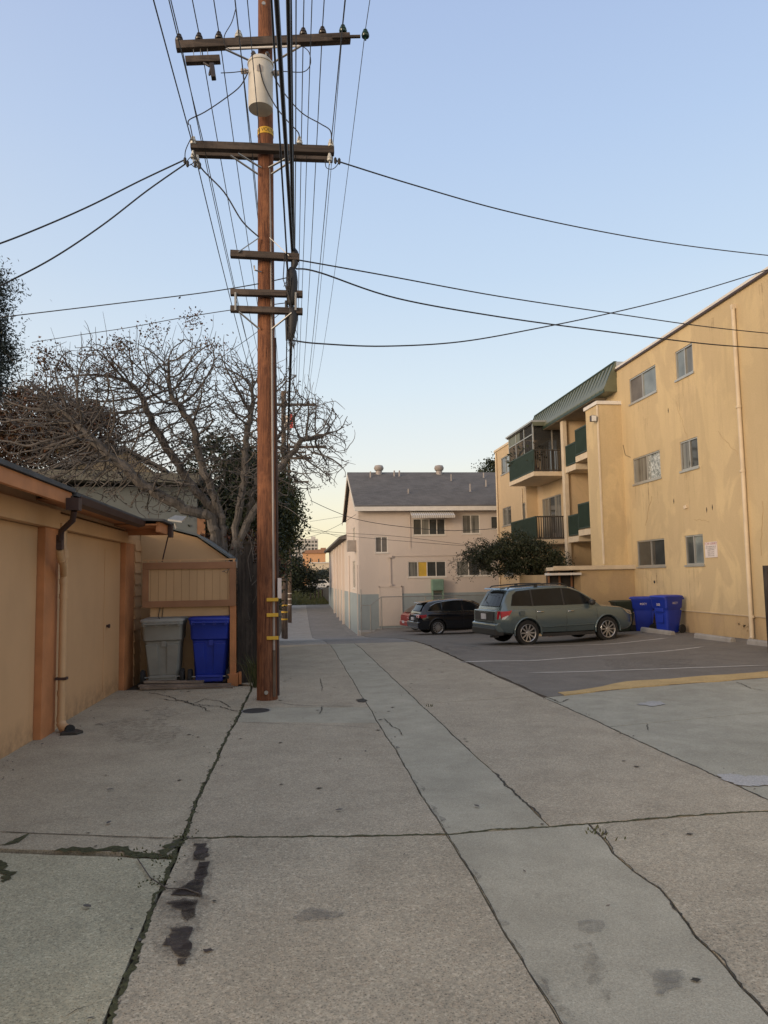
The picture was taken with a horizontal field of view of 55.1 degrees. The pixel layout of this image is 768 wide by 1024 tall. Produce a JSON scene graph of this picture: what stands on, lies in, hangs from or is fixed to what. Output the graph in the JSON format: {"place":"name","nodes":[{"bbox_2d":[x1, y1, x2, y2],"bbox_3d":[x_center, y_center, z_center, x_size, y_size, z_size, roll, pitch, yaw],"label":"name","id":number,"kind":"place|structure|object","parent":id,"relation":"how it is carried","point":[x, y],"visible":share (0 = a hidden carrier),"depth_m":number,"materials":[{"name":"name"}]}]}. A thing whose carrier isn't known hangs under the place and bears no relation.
{"place":"outdoors","nodes":[
{"label":"outdoors","id":0,"kind":"place"},
{"bbox_2d":[0,853,171,1023],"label":"apron slab","id":1,"kind":"structure","parent":0,"point":[64,951],"depth_m":3.48,"materials":[{"name":"concrete"}]},
{"bbox_2d":[0,832,179,859],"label":"apron slab","id":2,"kind":"structure","parent":0,"point":[41,844],"depth_m":4.66,"materials":[{"name":"concrete"}]},
{"bbox_2d":[55,846,165,857],"bbox_3d":[-1.646,2.079,4.520,0.765,0.003,0.174,-2,-5,13],"label":"joint moss","id":3,"kind":"object","parent":2,"relation":"on","point":[128,852],"visible":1,"depth_m":4.53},
{"bbox_2d":[0,686,250,840],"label":"apron slab","id":4,"kind":"structure","parent":0,"point":[135,755],"depth_m":6.68,"materials":[{"name":"concrete"}]},
{"bbox_2d":[138,683,230,686],"bbox_3d":[-3.215,2.801,11.905,1.451,0.060,0.130,-1,-5,-5],"label":"plank","id":5,"kind":"object","parent":4,"relation":"on","point":[206,684],"visible":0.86,"depth_m":11.86,"materials":[{"name":"brown wood"}]},
{"bbox_2d":[140,685,233,689],"bbox_3d":[-3.148,2.807,11.766,1.452,0.060,0.130,-1,-5,-4],"label":"plank","id":6,"kind":"object","parent":4,"relation":"on","point":[176,687],"visible":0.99,"depth_m":11.72,"materials":[{"name":"brown wood"}]},
{"bbox_2d":[279,605,326,645],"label":"alley slab","id":7,"kind":"structure","parent":0,"point":[299,632],"depth_m":52.03,"materials":[{"name":"concrete"}]},
{"bbox_2d":[279,590,328,604],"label":"grass","id":8,"kind":"structure","parent":0,"point":[298,600],"depth_m":91.01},
{"bbox_2d":[242,644,367,707],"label":"alley slab","id":9,"kind":"structure","parent":0,"point":[305,668],"depth_m":12.32,"materials":[{"name":"concrete"}]},
{"bbox_2d":[107,689,251,1023],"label":"joint moss","id":10,"kind":"object","parent":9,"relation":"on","point":[123,986],"visible":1,"depth_m":3.66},
{"bbox_2d":[231,653,256,687],"bbox_3d":[-2.095,2.525,11.841,0.856,0.604,1.063,1,-6,-23],"label":"weed tuft","id":11,"kind":"object","parent":9,"relation":"on","point":[253,675],"visible":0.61,"depth_m":11.81,"materials":[{"name":"green plant"}]},
{"bbox_2d":[238,707,376,722],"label":"alley slab","id":12,"kind":"structure","parent":0,"point":[325,715],"depth_m":9.14,"materials":[{"name":"grey concrete"}]},
{"bbox_2d":[105,587,521,1023],"bbox_3d":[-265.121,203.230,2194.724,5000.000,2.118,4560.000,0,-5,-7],"label":"ground","id":13,"kind":"structure","parent":0,"point":[135,687],"depth_m":12.16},
{"bbox_2d":[0,256,50,412],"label":"eucalyptus tree","id":14,"kind":"object","parent":13,"relation":"on","point":[7,349],"visible":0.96,"depth_m":19.15,"materials":[{"name":"green plant"}]},
{"bbox_2d":[0,373,166,468],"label":"bronze leaf tree","id":15,"kind":"object","parent":13,"relation":"on","point":[3,434],"visible":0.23,"depth_m":26.79,"materials":[{"name":"brown plant"}]},
{"bbox_2d":[0,458,173,758],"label":"garage","id":16,"kind":"structure","parent":13,"relation":"on","point":[104,548],"depth_m":8.40,"materials":[{"name":"beige paint"}]},
{"bbox_2d":[0,519,37,758],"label":"garage door","id":17,"kind":"structure","parent":16,"relation":"in","point":[18,542],"depth_m":7.51,"materials":[{"name":"beige paint"}]},
{"bbox_2d":[55,523,74,731],"bbox_3d":[-3.623,1.307,8.267,0.242,2.416,0.554,0,-5,-7],"label":"drain pipe","id":18,"kind":"object","parent":16,"relation":"attached to","point":[62,556],"visible":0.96,"depth_m":8.42,"materials":[{"name":"metal"}]},
{"bbox_2d":[65,532,119,720],"bbox_3d":[-4.097,1.564,10.407,0.133,2.393,3.000,0,-5,-7],"label":"garage door","id":19,"kind":"structure","parent":16,"relation":"in","point":[93,601],"depth_m":10.26,"materials":[{"name":"beige paint"}]},
{"bbox_2d":[32,447,210,537],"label":"grey house","id":20,"kind":"structure","parent":13,"relation":"on","point":[197,525],"depth_m":19.78,"materials":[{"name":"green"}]},
{"bbox_2d":[144,680,203,682],"bbox_3d":[-3.433,2.777,12.044,0.952,0.060,0.130,-1,-5,-5],"label":"plank","id":21,"kind":"object","parent":13,"relation":"on","point":[173,681],"visible":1,"depth_m":12.00,"materials":[{"name":"brown wood"}]},
{"bbox_2d":[0,296,355,555],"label":"bare tree","id":22,"kind":"object","parent":13,"relation":"on","point":[215,517],"visible":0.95,"depth_m":15.32,"materials":[{"name":"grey plant"}]},
{"bbox_2d":[139,528,236,679],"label":"shed","id":23,"kind":"structure","parent":13,"relation":"on","point":[182,544],"depth_m":13.22,"materials":[{"name":"beige paint"}]},
{"bbox_2d":[142,558,240,685],"bbox_3d":[-3.187,1.839,12.241,1.600,2.105,0.160,0,-5,-7],"label":"bin shelter","id":24,"kind":"object","parent":13,"relation":"on","point":[180,588],"visible":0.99,"depth_m":12.23,"materials":[{"name":"beige paint"}]},
{"bbox_2d":[179,678,225,681],"bbox_3d":[-3.187,2.816,12.300,1.400,0.060,0.130,0,-5,-6],"label":"plank","id":25,"kind":"object","parent":13,"relation":"on","point":[224,680],"visible":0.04,"depth_m":12.29,"materials":[{"name":"brown wood"}]},
{"bbox_2d":[140,616,188,683],"bbox_3d":[-3.704,2.327,12.433,0.718,1.104,0.838,-1,-5,-9],"label":"wheelie bin","id":26,"kind":"object","parent":25,"relation":"on","point":[163,638],"visible":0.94,"depth_m":12.16,"materials":[{"name":"grey plastic"}]},
{"bbox_2d":[187,614,229,683],"bbox_3d":[-2.930,2.326,12.527,0.711,1.136,0.838,0,-5,-5],"label":"wheelie bin","id":27,"kind":"object","parent":13,"relation":"on","point":[210,636],"visible":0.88,"depth_m":12.25,"materials":[{"name":"blue plastic"}]},
{"bbox_2d":[152,421,303,592],"bbox_3d":[-4.320,0.512,21.181,4.663,6.704,4.509,0,-5,-7],"label":"evergreen tree","id":28,"kind":"object","parent":13,"relation":"on","point":[228,502],"visible":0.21,"depth_m":20.74,"materials":[{"name":"green plant"}]},
{"bbox_2d":[237,541,256,684],"bbox_3d":[-2.742,2.252,16.025,0.334,2.860,7.251,0,-5,-7],"label":"wood fence","id":29,"kind":"object","parent":13,"relation":"on","point":[246,629],"visible":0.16,"depth_m":12.50,"materials":[{"name":"wood"}]},
{"bbox_2d":[219,503,256,640],"bbox_3d":[-2.503,1.288,13.246,1.128,2.948,2.643,0,-5,-7],"label":"dry vine","id":30,"kind":"object","parent":29,"relation":"hanging from","point":[236,555],"visible":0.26,"depth_m":12.82,"materials":[{"name":"brown plant"}]},
{"bbox_2d":[201,527,296,576],"bbox_3d":[-2.920,1.542,15.606,2.162,2.608,1.134,0,-5,-7],"label":"flowering shrub","id":31,"kind":"object","parent":13,"relation":"on","point":[228,535],"visible":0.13,"depth_m":15.51,"materials":[{"name":"plant"}]},
{"bbox_2d":[216,441,313,634],"bbox_3d":[-4.647,1.301,25.916,4.305,7.195,9.066,0,-5,-7],"label":"ivy tree","id":32,"kind":"object","parent":13,"relation":"on","point":[295,507],"visible":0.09,"depth_m":24.30,"materials":[{"name":"green plant"}]},
{"bbox_2d":[175,0,368,700],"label":"utility pole","id":33,"kind":"object","parent":13,"relation":"on","point":[265,152],"visible":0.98,"depth_m":10.86,"materials":[{"name":"brown wood"}]},
{"bbox_2d":[0,160,182,243],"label":"service drop","id":34,"kind":"object","parent":33,"relation":"attached to","point":[45,225],"visible":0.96,"depth_m":9.94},
{"bbox_2d":[0,164,185,286],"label":"service drop","id":35,"kind":"object","parent":33,"relation":"attached to","point":[83,238],"visible":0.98,"depth_m":9.84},
{"bbox_2d":[0,277,285,317],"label":"service drop","id":36,"kind":"object","parent":33,"relation":"attached to","point":[135,301],"visible":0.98,"depth_m":10.83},
{"bbox_2d":[153,0,256,394],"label":"power line","id":37,"kind":"object","parent":33,"relation":"attached to","point":[198,168],"visible":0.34,"depth_m":10.62,"materials":[{"name":"metal"}]},
{"bbox_2d":[170,0,256,374],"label":"power line","id":38,"kind":"object","parent":33,"relation":"attached to","point":[205,161],"visible":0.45,"depth_m":14.23,"materials":[{"name":"metal"}]},
{"bbox_2d":[168,0,278,446],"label":"power line","id":39,"kind":"object","parent":33,"relation":"attached to","point":[205,152],"visible":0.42,"depth_m":10.63,"materials":[{"name":"metal"}]},
{"bbox_2d":[192,0,256,347],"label":"power line","id":40,"kind":"object","parent":33,"relation":"attached to","point":[220,159],"visible":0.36,"depth_m":13.42,"materials":[{"name":"metal"}]},
{"bbox_2d":[213,0,257,305],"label":"power line","id":41,"kind":"object","parent":33,"relation":"attached to","point":[232,135],"visible":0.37,"depth_m":13.14,"materials":[{"name":"metal"}]},
{"bbox_2d":[234,0,285,444],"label":"power line","id":42,"kind":"object","parent":33,"relation":"attached to","point":[247,106],"visible":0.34,"depth_m":9.62,"materials":[{"name":"metal"}]},
{"bbox_2d":[274,0,293,468],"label":"communication cable","id":43,"kind":"object","parent":33,"relation":"attached to","point":[279,52],"visible":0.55,"depth_m":7.90,"materials":[{"name":"rubber"}]},
{"bbox_2d":[283,247,298,354],"bbox_3d":[-1.389,-3.113,10.870,0.259,1.657,0.168,2,-6,-33],"label":"cable splice case","id":44,"kind":"object","parent":43,"relation":"attached to","point":[291,287],"visible":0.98,"depth_m":10.83,"materials":[{"name":"plastic"}]},
{"bbox_2d":[286,0,293,242],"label":"communication cable","id":45,"kind":"object","parent":33,"relation":"attached to","point":[288,21],"visible":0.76,"depth_m":7.84,"materials":[{"name":"rubber"}]},
{"bbox_2d":[293,0,296,434],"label":"power line","id":46,"kind":"object","parent":33,"relation":"attached to","point":[295,112],"visible":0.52,"depth_m":9.63,"materials":[{"name":"metal"}]},
{"bbox_2d":[295,0,303,402],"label":"power line","id":47,"kind":"object","parent":33,"relation":"attached to","point":[300,172],"visible":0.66,"depth_m":14.80,"materials":[{"name":"metal"}]},
{"bbox_2d":[295,0,312,441],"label":"power line","id":48,"kind":"object","parent":33,"relation":"attached to","point":[306,167],"visible":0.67,"depth_m":11.41,"materials":[{"name":"metal"}]},
{"bbox_2d":[301,0,324,395],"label":"power line","id":49,"kind":"object","parent":33,"relation":"attached to","point":[315,174],"visible":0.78,"depth_m":14.79,"materials":[{"name":"metal"}]},
{"bbox_2d":[301,0,345,433],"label":"power line","id":50,"kind":"object","parent":33,"relation":"attached to","point":[328,173],"visible":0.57,"depth_m":11.73,"materials":[{"name":"metal"}]},
{"bbox_2d":[314,0,369,393],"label":"power line","id":51,"kind":"object","parent":33,"relation":"attached to","point":[347,172],"visible":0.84,"depth_m":14.45,"materials":[{"name":"metal"}]},
{"bbox_2d":[296,268,767,348],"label":"service drop","id":52,"kind":"object","parent":33,"relation":"attached to","point":[514,318],"visible":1,"depth_m":13.76,"materials":[{"name":"rubber"}]},
{"bbox_2d":[299,259,767,333],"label":"service drop","id":53,"kind":"object","parent":33,"relation":"attached to","point":[515,298],"visible":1,"depth_m":13.64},
{"bbox_2d":[337,160,767,255],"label":"service drop","id":54,"kind":"object","parent":33,"relation":"attached to","point":[535,217],"visible":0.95,"depth_m":14.03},
{"bbox_2d":[278,443,308,622],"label":"utility pole","id":55,"kind":"object","parent":13,"relation":"on","point":[289,604],"visible":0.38,"depth_m":60.83,"materials":[{"name":"brown wood"}]},
{"bbox_2d":[277,391,326,638],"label":"utility pole","id":56,"kind":"object","parent":13,"relation":"on","point":[284,625],"visible":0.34,"depth_m":41.27,"materials":[{"name":"brown wood"}]},
{"bbox_2d":[270,0,287,456],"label":"communication cable","id":57,"kind":"object","parent":56,"relation":"attached to","point":[274,49],"visible":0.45,"depth_m":8.34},
{"bbox_2d":[290,0,294,246],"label":"communication cable","id":58,"kind":"object","parent":56,"relation":"attached to","point":[292,105],"visible":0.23,"depth_m":8.49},
{"bbox_2d":[292,536,317,566],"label":"distant building","id":59,"kind":"structure","parent":13,"relation":"on","point":[313,540],"depth_m":497.47,"materials":[{"name":"concrete"}]},
{"bbox_2d":[287,543,326,597],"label":"street tree","id":60,"kind":"object","parent":13,"relation":"on","point":[302,577],"visible":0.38,"depth_m":77.34,"materials":[{"name":"green plant"}]},
{"bbox_2d":[302,548,325,568],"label":"orange building","id":61,"kind":"structure","parent":13,"relation":"on","point":[318,555],"depth_m":198.83,"materials":[{"name":"paint"}]},
{"bbox_2d":[359,630,374,635],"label":"retaining curb","id":62,"kind":"structure","parent":13,"relation":"on","point":[363,632],"depth_m":42.74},
{"bbox_2d":[360,589,485,631],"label":"chain link fence","id":63,"kind":"object","parent":62,"relation":"on","point":[396,598],"visible":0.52,"depth_m":42.97,"materials":[{"name":"metal"}]},
{"bbox_2d":[324,465,498,635],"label":"pink house","id":64,"kind":"structure","parent":13,"relation":"on","point":[378,567],"depth_m":45.27,"materials":[{"name":"paint"}]},
{"bbox_2d":[375,537,388,553],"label":"window","id":65,"kind":"structure","parent":64,"relation":"in","point":[381,546],"depth_m":44.85,"materials":[{"name":"glass"}]},
{"bbox_2d":[379,586,402,625],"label":"door","id":66,"kind":"structure","parent":64,"relation":"in","point":[395,611],"depth_m":44.48,"materials":[{"name":"white paint"}]},
{"bbox_2d":[407,561,446,577],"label":"window","id":67,"kind":"structure","parent":64,"relation":"in","point":[416,569],"depth_m":45.05,"materials":[{"name":"glass"}]},
{"bbox_2d":[412,518,446,535],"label":"window","id":68,"kind":"structure","parent":64,"relation":"in","point":[437,524],"depth_m":45.31,"materials":[{"name":"glass"}]},
{"bbox_2d":[462,515,480,534],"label":"window","id":69,"kind":"structure","parent":64,"relation":"in","point":[470,523],"depth_m":45.64,"materials":[{"name":"glass"}]},
{"bbox_2d":[456,561,491,576],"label":"window","id":70,"kind":"structure","parent":64,"relation":"in","point":[468,573],"depth_m":45.36,"materials":[{"name":"glass"}]},
{"bbox_2d":[471,451,494,471],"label":"rooftop tree","id":71,"kind":"object","parent":13,"relation":"on","point":[490,467],"visible":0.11,"depth_m":61.72,"materials":[{"name":"green plant"}]},
{"bbox_2d":[494,267,767,640],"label":"apartment building","id":72,"kind":"structure","parent":13,"relation":"on","point":[649,477],"depth_m":23.86,"materials":[{"name":"yellow paint"}]},
{"bbox_2d":[295,269,767,346],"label":"service drop","id":73,"kind":"object","parent":72,"relation":"attached to","point":[513,332],"visible":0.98,"depth_m":14.00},
{"bbox_2d":[542,494,561,536],"bbox_3d":[8.369,0.310,36.331,0.130,2.150,2.700,0,-5,-7],"label":"window","id":74,"kind":"structure","parent":72,"relation":"in","point":[551,505],"depth_m":36.37,"materials":[{"name":"glass"}]},
{"bbox_2d":[546,571,573,636],"bbox_3d":[6.365,3.439,26.498,0.980,2.640,0.100,0,-5,-7],"label":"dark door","id":75,"kind":"structure","parent":72,"relation":"in","point":[565,579],"depth_m":26.54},
{"bbox_2d":[628,365,656,405],"bbox_3d":[9.014,-4.374,25.540,0.190,0.960,2.060,0,-5,-7],"label":"window","id":76,"kind":"structure","parent":72,"relation":"in","point":[643,385],"depth_m":25.56,"materials":[{"name":"glass"}]},
{"bbox_2d":[632,450,661,485],"bbox_3d":[9.064,-1.491,25.283,0.190,0.970,2.060,0,-5,-7],"label":"window","id":77,"kind":"structure","parent":72,"relation":"in","point":[647,468],"depth_m":25.26,"materials":[{"name":"glass"}]},
{"bbox_2d":[636,538,665,567],"bbox_3d":[9.115,1.422,25.023,0.190,0.960,2.060,0,-5,-7],"label":"window","id":78,"kind":"structure","parent":72,"relation":"in","point":[651,553],"depth_m":25.01,"materials":[{"name":"glass"}]},
{"bbox_2d":[674,343,694,382],"bbox_3d":[9.345,-4.625,22.801,0.190,0.960,1.120,0,-5,-7],"label":"window","id":79,"kind":"structure","parent":72,"relation":"in","point":[684,357],"depth_m":22.82,"materials":[{"name":"glass"}]},
{"bbox_2d":[679,437,699,472],"bbox_3d":[9.395,-1.741,22.544,0.190,0.970,1.120,0,-5,-7],"label":"window","id":80,"kind":"structure","parent":72,"relation":"in","point":[689,448],"depth_m":22.56,"materials":[{"name":"glass"}]},
{"bbox_2d":[684,534,704,566],"bbox_3d":[9.446,1.172,22.284,0.190,0.960,1.120,0,-5,-7],"label":"window","id":81,"kind":"structure","parent":72,"relation":"in","point":[694,543],"depth_m":22.32,"materials":[{"name":"glass"}]},
{"bbox_2d":[705,541,717,557],"bbox_3d":[9.488,1.092,21.344,0.022,0.450,0.657,0,-5,-7],"label":"tow away sign","id":82,"kind":"object","parent":72,"relation":"attached to","point":[711,549],"visible":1,"depth_m":21.31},
{"bbox_2d":[184,722,444,838],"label":"alley slab","id":83,"kind":"structure","parent":0,"point":[262,781],"depth_m":5.88,"materials":[{"name":"concrete"}]},
{"bbox_2d":[192,811,767,838],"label":"joint moss","id":84,"kind":"object","parent":83,"relation":"on","point":[477,831],"visible":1,"depth_m":4.76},
{"bbox_2d":[112,835,558,1023],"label":"alley slab","id":85,"kind":"structure","parent":0,"point":[360,930],"depth_m":3.31,"materials":[{"name":"concrete"}]},
{"bbox_2d":[163,926,192,956],"bbox_3d":[-0.929,1.948,3.341,0.145,0.003,0.306,0,-5,-7],"label":"oil stain","id":86,"kind":"object","parent":85,"relation":"on","point":[177,947],"visible":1,"depth_m":3.34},
{"bbox_2d":[168,897,196,920],"bbox_3d":[-0.975,1.984,3.693,0.143,0.003,0.280,3,-6,-38],"label":"oil stain","id":87,"kind":"object","parent":85,"relation":"on","point":[184,909],"visible":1,"depth_m":3.71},
{"bbox_2d":[171,861,209,895],"bbox_3d":[-1.057,2.022,4.067,0.166,0.005,0.518,0,-5,-7],"label":"oil stain","id":88,"kind":"object","parent":85,"relation":"on","point":[199,873],"visible":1,"depth_m":3.99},
{"bbox_2d":[306,604,413,643],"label":"alley slab","id":89,"kind":"structure","parent":0,"point":[327,626],"depth_m":52.37,"materials":[{"name":"concrete"}]},
{"bbox_2d":[0,0,767,561],"label":"sky","id":90,"kind":"structure","parent":0,"point":[645,119],"materials":[{"name":"blue"}]},
{"bbox_2d":[330,643,548,835],"bbox_3d":[-0.231,2.928,12.859,0.718,0.247,16.388,0,-5,-7],"label":"alley patch strip","id":91,"kind":"object","parent":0,"point":[454,779],"visible":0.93,"depth_m":6.58,"materials":[{"name":"grey concrete"}]},
{"bbox_2d":[331,646,562,1023],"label":"crack","id":92,"kind":"object","parent":91,"relation":"on","point":[476,879],"visible":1,"depth_m":3.81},
{"bbox_2d":[354,642,538,703],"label":"alley slab","id":93,"kind":"structure","parent":0,"point":[427,674],"depth_m":12.82,"materials":[{"name":"concrete"}]},
{"bbox_2d":[363,628,767,697],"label":"parking lot asphalt","id":94,"kind":"structure","parent":0,"point":[711,656],"depth_m":16.12,"materials":[{"name":"asphalt"}]},
{"bbox_2d":[407,598,479,634],"bbox_3d":[3.581,4.981,35.493,4.725,1.654,2.148,0,-5,-16],"label":"parked wagon","id":95,"kind":"object","parent":94,"relation":"on","point":[437,616],"visible":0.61,"depth_m":34.50,"materials":[{"name":"black paint"}]},
{"bbox_2d":[448,523,574,583],"bbox_3d":[5.170,2.670,30.012,5.543,4.442,2.811,0,-5,-7],"label":"spreading shrub tree","id":96,"kind":"object","parent":94,"relation":"on","point":[512,556],"visible":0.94,"depth_m":29.63,"materials":[{"name":"green plant"}]},
{"bbox_2d":[472,583,631,644],"bbox_3d":[5.209,3.082,22.743,4.753,1.801,2.124,0,-5,-17],"label":"parked suv","id":97,"kind":"object","parent":94,"relation":"on","point":[526,613],"visible":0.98,"depth_m":21.88,"materials":[{"name":"green paint"}]},
{"bbox_2d":[608,600,636,630],"bbox_3d":[8.088,3.514,24.879,0.796,1.062,0.622,-1,-5,-3],"label":"wheelie bin","id":98,"kind":"object","parent":94,"relation":"on","point":[626,604],"visible":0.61,"depth_m":24.63,"materials":[{"name":"plastic"}]},
{"bbox_2d":[629,596,656,630],"bbox_3d":[8.723,3.420,24.698,0.905,1.168,0.686,-3,-5,19],"label":"wheelie bin","id":99,"kind":"object","parent":94,"relation":"on","point":[643,611],"visible":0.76,"depth_m":24.45,"materials":[{"name":"blue plastic"}]},
{"bbox_2d":[558,671,767,695],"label":"painted curb stripe","id":100,"kind":"object","parent":94,"relation":"on","point":[665,682],"visible":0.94,"depth_m":11.51,"materials":[{"name":"yellow paint"}]},
{"bbox_2d":[649,595,685,632],"bbox_3d":[8.734,3.140,22.671,0.905,1.168,0.686,2,-6,-27],"label":"wheelie bin","id":101,"kind":"object","parent":94,"relation":"on","point":[667,610],"visible":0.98,"depth_m":22.44,"materials":[{"name":"blue plastic"}]},
{"bbox_2d":[694,633,735,641],"bbox_3d":[8.817,3.367,19.660,0.175,0.150,1.755,0,-5,-7],"label":"wheel stop","id":102,"kind":"object","parent":94,"relation":"on","point":[712,637],"visible":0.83,"depth_m":19.55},
{"bbox_2d":[762,565,767,645],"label":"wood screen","id":103,"kind":"object","parent":94,"relation":"on","point":[765,574],"visible":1,"depth_m":15.98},
{"bbox_2d":[421,696,767,826],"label":"alley slab","id":104,"kind":"structure","parent":0,"point":[552,763],"depth_m":6.33,"materials":[{"name":"concrete"}]},
{"bbox_2d":[447,824,767,1023],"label":"alley patch strip","id":105,"kind":"object","parent":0,"point":[631,951],"visible":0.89,"depth_m":3.34,"materials":[{"name":"grey concrete"}]},
{"bbox_2d":[546,678,767,726],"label":"lot slab","id":106,"kind":"structure","parent":0,"point":[622,707],"depth_m":9.67,"materials":[{"name":"concrete"}]},
{"bbox_2d":[590,812,767,1015],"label":"alley slab","id":107,"kind":"structure","parent":0,"point":[709,877],"depth_m":4.01,"materials":[{"name":"concrete"}]},
{"bbox_2d":[589,824,767,1012],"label":"crack","id":108,"kind":"object","parent":107,"relation":"on","point":[734,975],"visible":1,"depth_m":3.33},
{"bbox_2d":[611,712,767,799],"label":"lot slab","id":109,"kind":"structure","parent":0,"point":[735,744],"depth_m":7.28,"materials":[{"name":"concrete"}]},
{"bbox_2d":[717,773,767,785],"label":"stain","id":110,"kind":"object","parent":109,"relation":"on","point":[748,780],"visible":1,"depth_m":5.85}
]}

